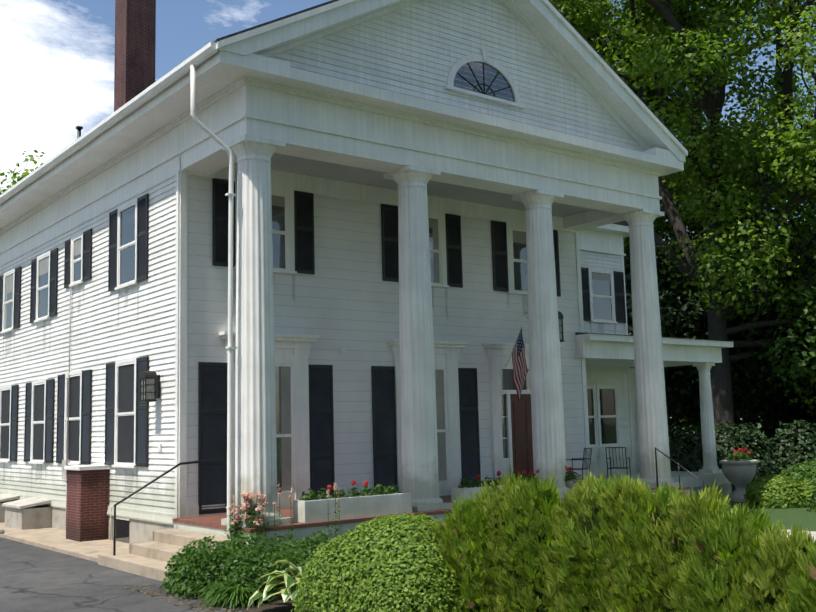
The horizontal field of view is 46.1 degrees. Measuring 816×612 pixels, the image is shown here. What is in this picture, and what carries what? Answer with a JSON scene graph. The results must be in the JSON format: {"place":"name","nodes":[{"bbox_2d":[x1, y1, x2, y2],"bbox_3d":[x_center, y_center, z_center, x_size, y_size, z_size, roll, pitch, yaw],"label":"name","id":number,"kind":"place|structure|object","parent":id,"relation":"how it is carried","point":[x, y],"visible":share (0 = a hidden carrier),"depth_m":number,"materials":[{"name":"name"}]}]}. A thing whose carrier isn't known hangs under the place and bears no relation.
{"place":"outdoors","nodes":[
{"label":"outdoors","id":0,"kind":"place"},
{"bbox_2d":[0,522,128,561],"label":"sidewalk","id":1,"kind":"structure","parent":0,"point":[54,539],"depth_m":19.56,"materials":[{"name":"beige concrete"}]},
{"bbox_2d":[113,460,200,554],"bbox_3d":[-4.447,3.657,17.079,1.633,1.722,0.044,4,-9,-38],"label":"side handrail","id":2,"kind":"object","parent":1,"relation":"on","point":[138,490],"visible":0.83,"depth_m":16.83,"materials":[{"name":"black metal"}]},
{"bbox_2d":[76,126,82,138],"bbox_3d":[-9.768,-4.364,28.441,0.160,1.960,0.160,4,-9,-38],"label":"roof vent pipe","id":3,"kind":"object","parent":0,"point":[79,128],"visible":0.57,"depth_m":28.50,"materials":[{"name":"black metal"}]},
{"bbox_2d":[0,170,179,517],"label":"wall","id":4,"kind":"structure","parent":0,"point":[107,327],"depth_m":20.71,"materials":[{"name":"white wood"}]},
{"bbox_2d":[52,507,173,542],"bbox_3d":[-11.361,5.795,26.796,0.320,0.880,23.600,4,-9,-38],"label":"house foundation","id":5,"kind":"object","parent":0,"point":[140,531],"depth_m":18.97,"materials":[{"name":"beige concrete"}]},
{"bbox_2d":[0,537,244,611],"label":"asphalt driveway","id":6,"kind":"structure","parent":0,"point":[35,579],"depth_m":14.24,"materials":[{"name":"grey asphalt"}]},
{"bbox_2d":[98,529,237,582],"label":"side steps","id":7,"kind":"structure","parent":6,"relation":"on","point":[149,559],"depth_m":16.01,"materials":[{"name":"beige concrete"}]},
{"bbox_2d":[123,584,245,611],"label":"leaf litter","id":8,"kind":"object","parent":6,"relation":"on","point":[200,606],"visible":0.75,"depth_m":12.94,"materials":[{"name":"brown plant"}]},
{"bbox_2d":[170,587,310,611],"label":"garden bed soil","id":9,"kind":"structure","parent":0,"point":[279,605],"depth_m":12.31,"materials":[{"name":"brown soil"}]},
{"bbox_2d":[182,555,297,609],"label":"daylily leaves","id":10,"kind":"object","parent":9,"relation":"on","point":[234,597],"visible":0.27,"depth_m":12.42,"materials":[{"name":"green plant"}]},
{"bbox_2d":[160,530,334,604],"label":"perennial leaves","id":11,"kind":"object","parent":9,"relation":"on","point":[192,567],"visible":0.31,"depth_m":13.44,"materials":[{"name":"green plant"}]},
{"bbox_2d":[224,499,342,554],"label":"flowering plant leaves","id":12,"kind":"object","parent":9,"relation":"on","point":[251,520],"visible":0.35,"depth_m":15.39,"materials":[{"name":"plant"}]},
{"bbox_2d":[229,483,341,526],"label":"flowers","id":13,"kind":"object","parent":12,"relation":"attached to","point":[247,495],"visible":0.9,"depth_m":15.42,"materials":[{"name":"pink plant"}]},
{"bbox_2d":[247,560,320,609],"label":"green hosta leaves","id":14,"kind":"object","parent":9,"relation":"on","point":[290,580],"visible":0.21,"depth_m":11.71,"materials":[{"name":"green plant"}]},
{"bbox_2d":[312,550,362,609],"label":"boxwood branches","id":15,"kind":"object","parent":9,"relation":"on","point":[329,587],"visible":0.06,"depth_m":11.09,"materials":[{"name":"black"}]},
{"bbox_2d":[291,512,472,611],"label":"boxwood bush leaves","id":16,"kind":"object","parent":9,"relation":"on","point":[375,589],"visible":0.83,"depth_m":10.74,"materials":[{"name":"green plant"}]},
{"bbox_2d":[376,562,446,611],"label":"boxwood branches","id":17,"kind":"object","parent":9,"relation":"on","point":[412,601],"depth_m":10.43,"materials":[{"name":"black"}]},
{"bbox_2d":[424,465,534,611],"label":"arborvitae hedge","id":18,"kind":"object","parent":9,"relation":"on","point":[490,497],"visible":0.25,"depth_m":10.45,"materials":[{"name":"green plant"}]},
{"bbox_2d":[453,481,531,611],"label":"dead arborvitae leaves","id":19,"kind":"object","parent":9,"relation":"on","point":[471,605],"visible":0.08,"depth_m":10.44,"materials":[{"name":"brown plant"}]},
{"bbox_2d":[437,472,566,611],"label":"arborvitae leaves","id":20,"kind":"object","parent":9,"relation":"on","point":[462,516],"visible":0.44,"depth_m":10.17,"materials":[{"name":"green plant"}]},
{"bbox_2d":[525,571,544,611],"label":"arborvitae hedge branches","id":21,"kind":"object","parent":9,"relation":"on","point":[533,592],"depth_m":9.97,"materials":[{"name":"black"}]},
{"bbox_2d":[540,467,664,611],"bbox_3d":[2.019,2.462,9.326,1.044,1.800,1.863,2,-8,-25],"label":"arborvitae leaves","id":22,"kind":"object","parent":9,"relation":"on","point":[577,496],"visible":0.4,"depth_m":9.04,"materials":[{"name":"green plant"}]},
{"bbox_2d":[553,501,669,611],"bbox_3d":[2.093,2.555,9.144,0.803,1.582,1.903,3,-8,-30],"label":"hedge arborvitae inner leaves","id":23,"kind":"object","parent":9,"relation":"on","point":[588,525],"visible":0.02,"depth_m":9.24,"materials":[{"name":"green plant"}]},
{"bbox_2d":[550,474,688,611],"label":"arborvitae leaves","id":24,"kind":"object","parent":9,"relation":"on","point":[659,496],"visible":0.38,"depth_m":8.91,"materials":[{"name":"green plant"}]},
{"bbox_2d":[632,478,815,611],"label":"arborvitae leaves","id":25,"kind":"object","parent":9,"relation":"on","point":[775,556],"visible":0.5,"depth_m":7.57,"materials":[{"name":"green plant"}]},
{"bbox_2d":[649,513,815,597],"bbox_3d":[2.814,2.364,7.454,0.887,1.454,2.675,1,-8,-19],"label":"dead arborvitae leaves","id":26,"kind":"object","parent":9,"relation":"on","point":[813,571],"visible":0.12,"depth_m":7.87,"materials":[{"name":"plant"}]},
{"bbox_2d":[656,500,815,611],"bbox_3d":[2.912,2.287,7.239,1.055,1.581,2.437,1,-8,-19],"label":"arborvitae leaves","id":27,"kind":"object","parent":9,"relation":"on","point":[734,526],"visible":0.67,"depth_m":7.64,"materials":[{"name":"green plant"}]},
{"bbox_3d":[-3.066,4.184,15.020,0.630,0.090,0.350,4,-9,-38],"label":"splash block","id":28,"kind":"object","parent":9,"relation":"on","visible":0},
{"bbox_2d":[190,65,237,538],"bbox_3d":[-3.166,0.071,15.748,0.803,8.264,0.282,4,-9,-38],"label":"downspout","id":29,"kind":"object","parent":28,"relation":"on","point":[231,194],"visible":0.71,"depth_m":15.98,"materials":[{"name":"white paint"}]},
{"bbox_2d":[232,482,339,548],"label":"flower stems","id":30,"kind":"object","parent":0,"point":[236,525],"visible":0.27,"depth_m":15.48,"materials":[{"name":"green plant"}]},
{"bbox_2d":[179,155,590,517],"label":"house wall","id":31,"kind":"structure","parent":0,"point":[345,296],"depth_m":20.37,"materials":[{"name":"white wood"}]},
{"bbox_2d":[0,0,815,418],"label":"sky","id":32,"kind":"structure","parent":0,"point":[57,57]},
{"bbox_2d":[170,420,815,611],"bbox_3d":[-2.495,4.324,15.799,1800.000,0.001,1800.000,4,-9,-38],"label":"lawn","id":33,"kind":"structure","parent":0,"point":[800,515],"depth_m":21.99,"materials":[{"name":"green plant"}]},
{"bbox_2d":[0,149,44,194],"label":"tree","id":34,"kind":"object","parent":33,"relation":"on","point":[22,176],"visible":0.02,"depth_m":73.54,"materials":[{"name":"green plant"}]},
{"bbox_2d":[0,493,173,529],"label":"foundation","id":35,"kind":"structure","parent":33,"relation":"on","point":[19,512],"depth_m":22.76,"materials":[{"name":"concrete"}]},
{"bbox_2d":[64,465,110,541],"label":"brick pier","id":36,"kind":"structure","parent":33,"relation":"on","point":[87,502],"depth_m":19.97,"materials":[{"name":"red brick"}]},
{"bbox_2d":[173,484,689,555],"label":"porch floor","id":37,"kind":"structure","parent":33,"relation":"on","point":[211,524],"depth_m":16.21,"materials":[{"name":"paint"}]},
{"bbox_2d":[221,134,291,527],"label":"column","id":38,"kind":"structure","parent":37,"relation":"on","point":[255,435],"depth_m":16.05,"materials":[{"name":"white paint"}]},
{"bbox_2d":[293,492,411,522],"bbox_3d":[-0.935,3.501,16.724,2.260,0.360,0.380,4,-9,-38],"label":"planter box","id":39,"kind":"object","parent":37,"relation":"on","point":[351,507],"visible":0.83,"depth_m":16.48,"materials":[{"name":"white paint"}]},
{"bbox_2d":[300,451,751,500],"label":"geranium leaves","id":40,"kind":"object","parent":39,"relation":"in","point":[734,457],"visible":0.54,"depth_m":17.22,"materials":[{"name":"green plant"}]},
{"bbox_2d":[326,448,750,495],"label":"red flowers","id":41,"kind":"object","parent":40,"relation":"on","point":[365,483],"visible":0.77,"depth_m":19.17,"materials":[{"name":"red plant"}]},
{"bbox_2d":[384,165,452,511],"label":"column","id":42,"kind":"structure","parent":37,"relation":"on","point":[419,456],"depth_m":18.17,"materials":[{"name":"white paint"}]},
{"bbox_2d":[451,482,542,506],"bbox_3d":[1.827,3.698,18.864,2.260,0.360,0.380,4,-9,-38],"label":"planter box","id":43,"kind":"object","parent":37,"relation":"on","point":[462,492],"visible":0.17,"depth_m":18.18,"materials":[{"name":"white paint"}]},
{"bbox_2d":[512,189,569,497],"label":"column","id":44,"kind":"structure","parent":37,"relation":"on","point":[548,438],"depth_m":20.34,"materials":[{"name":"white paint"}]},
{"bbox_2d":[566,479,577,490],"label":"flower pots","id":45,"kind":"object","parent":37,"relation":"on","point":[570,483],"visible":0.04,"depth_m":19.98,"materials":[{"name":"stone"}]},
{"bbox_2d":[566,447,591,478],"bbox_3d":[4.094,3.871,22.977,0.544,0.930,0.484,-6,-8,32],"label":"porch chair","id":46,"kind":"object","parent":37,"relation":"on","point":[585,461],"visible":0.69,"depth_m":22.89,"materials":[{"name":"black metal"}]},
{"bbox_2d":[605,447,630,478],"bbox_3d":[5.045,3.846,22.981,0.484,0.930,0.544,-4,-8,22],"label":"porch chair","id":47,"kind":"object","parent":37,"relation":"on","point":[623,467],"visible":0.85,"depth_m":22.85,"materials":[{"name":"black metal"}]},
{"bbox_2d":[617,208,682,488],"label":"column","id":48,"kind":"structure","parent":37,"relation":"on","point":[652,423],"depth_m":22.47,"materials":[{"name":"white paint"}]},
{"bbox_2d":[579,220,635,475],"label":"wing walls","id":49,"kind":"structure","parent":33,"relation":"on","point":[601,247],"depth_m":28.73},
{"bbox_2d":[581,267,625,463],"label":"wing windows","id":50,"kind":"structure","parent":49,"relation":"in","point":[603,295],"depth_m":28.41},
{"bbox_2d":[550,0,815,444],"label":"maple tree","id":51,"kind":"object","parent":33,"relation":"on","point":[660,39],"depth_m":35.42,"materials":[{"name":"green plant"}]},
{"bbox_2d":[624,95,772,298],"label":"tree","id":52,"kind":"object","parent":33,"relation":"on","point":[699,229],"depth_m":49.80,"materials":[{"name":"green plant"}]},
{"bbox_2d":[624,240,807,442],"bbox_3d":[10.472,2.050,41.441,12.722,10.638,11.382,4,-9,-38],"label":"tree","id":53,"kind":"object","parent":33,"relation":"on","point":[669,306],"depth_m":39.92,"materials":[{"name":"green plant"}]},
{"bbox_2d":[667,256,780,441],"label":"tree","id":54,"kind":"object","parent":33,"relation":"on","point":[741,417],"depth_m":51.75,"materials":[{"name":"green plant"}]},
{"bbox_2d":[719,459,757,501],"bbox_3d":[9.088,4.772,26.238,1.025,1.100,1.025,4,-9,-38],"label":"urn planter","id":55,"kind":"object","parent":33,"relation":"on","point":[739,475],"visible":0.92,"depth_m":25.95,"materials":[{"name":"stone"}]},
{"bbox_2d":[663,222,815,442],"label":"tree","id":56,"kind":"object","parent":33,"relation":"on","point":[787,410],"depth_m":39.54,"materials":[{"name":"green plant"}]},
{"bbox_2d":[668,419,815,489],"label":"hedge row","id":57,"kind":"object","parent":33,"relation":"on","point":[805,435],"depth_m":30.74,"materials":[{"name":"green plant"}]},
{"bbox_2d":[685,233,815,431],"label":"tree","id":58,"kind":"object","parent":33,"relation":"on","point":[813,415],"depth_m":45.35,"materials":[{"name":"green plant"}]},
{"bbox_2d":[734,243,815,431],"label":"tree","id":59,"kind":"object","parent":33,"relation":"on","point":[794,418],"depth_m":45.56,"materials":[{"name":"green plant"}]},
{"bbox_2d":[742,249,815,400],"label":"tree","id":60,"kind":"object","parent":33,"relation":"on","point":[794,366],"visible":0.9,"depth_m":35.07,"materials":[{"name":"green plant"}]},
{"bbox_2d":[743,475,815,508],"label":"bush","id":61,"kind":"object","parent":33,"relation":"on","point":[799,494],"depth_m":24.00,"materials":[{"name":"green plant"}]},
{"bbox_2d":[779,457,815,511],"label":"shrubbery leaves","id":62,"kind":"object","parent":33,"relation":"on","point":[799,472],"visible":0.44,"depth_m":25.98,"materials":[{"name":"green plant"}]},
{"bbox_3d":[-7.130,2.516,30.534,11.150,7.500,23.705,4,-9,-38],"label":"house","id":63,"kind":"object","parent":33,"relation":"on","visible":0},
{"bbox_2d":[0,385,18,481],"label":"side window","id":64,"kind":"structure","parent":63,"relation":"attached to","point":[8,419],"depth_m":26.10,"materials":[{"name":"white paint"}]},
{"bbox_2d":[0,266,20,356],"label":"side window","id":65,"kind":"structure","parent":63,"relation":"attached to","point":[10,287],"depth_m":26.67,"materials":[{"name":"white paint"}]},
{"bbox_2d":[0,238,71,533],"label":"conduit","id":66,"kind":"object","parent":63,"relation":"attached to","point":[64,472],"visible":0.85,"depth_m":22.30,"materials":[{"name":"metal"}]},
{"bbox_2d":[24,379,54,478],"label":"side window","id":67,"kind":"structure","parent":63,"relation":"attached to","point":[39,421],"depth_m":24.04,"materials":[{"name":"white paint"}]},
{"bbox_2d":[30,248,57,348],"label":"side window","id":68,"kind":"structure","parent":63,"relation":"attached to","point":[43,290],"depth_m":24.35,"materials":[{"name":"white paint"}]},
{"bbox_2d":[56,369,91,464],"bbox_3d":[-7.709,2.923,22.023,0.080,2.831,2.220,4,-9,-38],"label":"side window","id":69,"kind":"structure","parent":63,"relation":"attached to","point":[80,418],"depth_m":22.00,"materials":[{"name":"white paint"}]},
{"bbox_2d":[64,228,91,307],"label":"side window","id":70,"kind":"structure","parent":63,"relation":"attached to","point":[79,256],"depth_m":22.42,"materials":[{"name":"white paint"}]},
{"bbox_2d":[110,504,130,542],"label":"basement window","id":71,"kind":"structure","parent":63,"relation":"attached to","point":[122,529],"depth_m":19.48,"materials":[{"name":"black glass"}]},
{"bbox_2d":[104,356,148,486],"bbox_3d":[-5.778,2.501,19.570,0.080,2.831,2.220,4,-9,-38],"label":"side window","id":72,"kind":"structure","parent":63,"relation":"attached to","point":[126,428],"depth_m":19.63,"materials":[{"name":"white paint"}]},
{"bbox_2d":[108,193,147,306],"bbox_3d":[-5.866,-0.866,19.995,0.080,2.641,2.060,4,-9,-38],"label":"side window","id":73,"kind":"structure","parent":63,"relation":"attached to","point":[128,245],"depth_m":20.03,"materials":[{"name":"white paint"}]},
{"bbox_2d":[139,371,159,401],"bbox_3d":[-4.936,1.538,18.363,0.332,0.588,0.280,4,-9,-38],"label":"wall lantern","id":74,"kind":"object","parent":63,"relation":"attached to","point":[149,386],"visible":1,"depth_m":18.27,"materials":[{"name":"black metal"}]},
{"bbox_2d":[212,178,314,290],"bbox_3d":[-2.850,-1.136,19.199,2.300,2.683,0.080,4,-9,-38],"label":"front window","id":75,"kind":"structure","parent":63,"relation":"attached to","point":[293,228],"depth_m":19.51,"materials":[{"name":"white paint"}]},
{"bbox_2d":[198,331,334,514],"bbox_3d":[-2.667,2.254,18.747,3.000,3.430,0.240,4,-9,-38],"label":"front window","id":76,"kind":"structure","parent":63,"relation":"attached to","point":[304,426],"depth_m":19.05,"materials":[{"name":"white paint"}]},
{"bbox_2d":[0,50,683,264],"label":"entablature","id":77,"kind":"structure","parent":63,"relation":"on","point":[326,127],"depth_m":19.29,"materials":[{"name":"white paint"}]},
{"bbox_2d":[0,42,217,203],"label":"gutter","id":78,"kind":"object","parent":77,"relation":"attached to","point":[203,54],"visible":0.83,"depth_m":18.59,"materials":[{"name":"white paint"}]},
{"bbox_2d":[213,0,687,150],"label":"roof","id":79,"kind":"structure","parent":77,"relation":"on","point":[273,21],"depth_m":16.76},
{"bbox_2d":[114,0,155,111],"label":"chimney","id":80,"kind":"object","parent":79,"relation":"on","point":[135,44],"visible":0.44,"depth_m":32.98,"materials":[{"name":"brick"}]},
{"bbox_2d":[216,0,687,162],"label":"pediment","id":81,"kind":"structure","parent":77,"relation":"on","point":[540,63],"depth_m":19.88,"materials":[{"name":"white paint"}]},
{"bbox_2d":[558,311,563,341],"bbox_3d":[3.360,-0.856,22.376,0.330,3.405,0.285,4,-9,-38],"label":"wall lantern","id":82,"kind":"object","parent":77,"relation":"hanging from","point":[560,321],"depth_m":22.16,"materials":[{"name":"black metal"}]},
{"bbox_2d":[381,204,462,309],"bbox_3d":[0.361,-0.951,21.693,2.300,2.591,0.080,4,-9,-38],"label":"front window","id":83,"kind":"structure","parent":63,"relation":"attached to","point":[445,243],"depth_m":22.00,"materials":[{"name":"white paint"}]},
{"bbox_2d":[371,339,480,494],"bbox_3d":[0.498,2.481,21.199,3.000,3.430,0.240,4,-9,-38],"label":"front window","id":84,"kind":"structure","parent":63,"relation":"attached to","point":[457,412],"depth_m":21.51,"materials":[{"name":"white paint"}]},
{"bbox_2d":[504,312,527,398],"bbox_3d":[2.582,1.203,22.281,0.210,1.994,1.386,1,-8,-18],"label":"flag","id":85,"kind":"object","parent":63,"relation":"attached to","point":[520,371],"visible":1,"depth_m":22.22,"materials":[{"name":"multicoloured fabric"}]},
{"bbox_2d":[482,342,563,479],"bbox_3d":[2.861,2.634,23.025,2.520,3.460,0.250,4,-9,-38],"label":"entrance door","id":86,"kind":"structure","parent":63,"relation":"attached to","point":[511,429],"depth_m":22.76,"materials":[{"name":"white paint"}]},
{"bbox_2d":[491,221,560,311],"bbox_3d":[2.965,-0.782,23.713,2.300,2.557,0.080,4,-9,-38],"label":"front window","id":87,"kind":"structure","parent":63,"relation":"attached to","point":[509,256],"depth_m":23.44,"materials":[{"name":"white paint"}]},
{"bbox_2d":[575,332,733,497],"bbox_3d":[4.764,3.374,28.840,6.240,4.950,7.750,4,-9,-38],"label":"side porch","id":88,"kind":"object","parent":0,"point":[604,350],"visible":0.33,"depth_m":26.66,"materials":[{"name":"white wood"}]},
{"bbox_2d":[693,362,722,472],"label":"column","id":89,"kind":"structure","parent":88,"relation":"attached to","point":[710,465],"depth_m":27.66,"materials":[{"name":"white paint"}]},
{"bbox_2d":[667,258,700,446],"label":"tree","id":90,"kind":"object","parent":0,"point":[687,422],"depth_m":53.71,"materials":[{"name":"green plant"}]},
{"bbox_2d":[764,228,815,428],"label":"tree","id":91,"kind":"object","parent":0,"point":[810,420],"depth_m":44.91,"materials":[{"name":"green plant"}]},
{"bbox_2d":[787,529,815,540],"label":"front path","id":92,"kind":"structure","parent":0,"point":[812,532],"depth_m":18.27,"materials":[{"name":"concrete"}]},
{"bbox_2d":[655,447,704,498],"bbox_3d":[5.963,3.924,21.028,0.044,1.639,1.244,4,-9,-38],"label":"handrail","id":93,"kind":"object","parent":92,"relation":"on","point":[678,464],"visible":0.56,"depth_m":21.08,"materials":[{"name":"black metal"}]}
]}

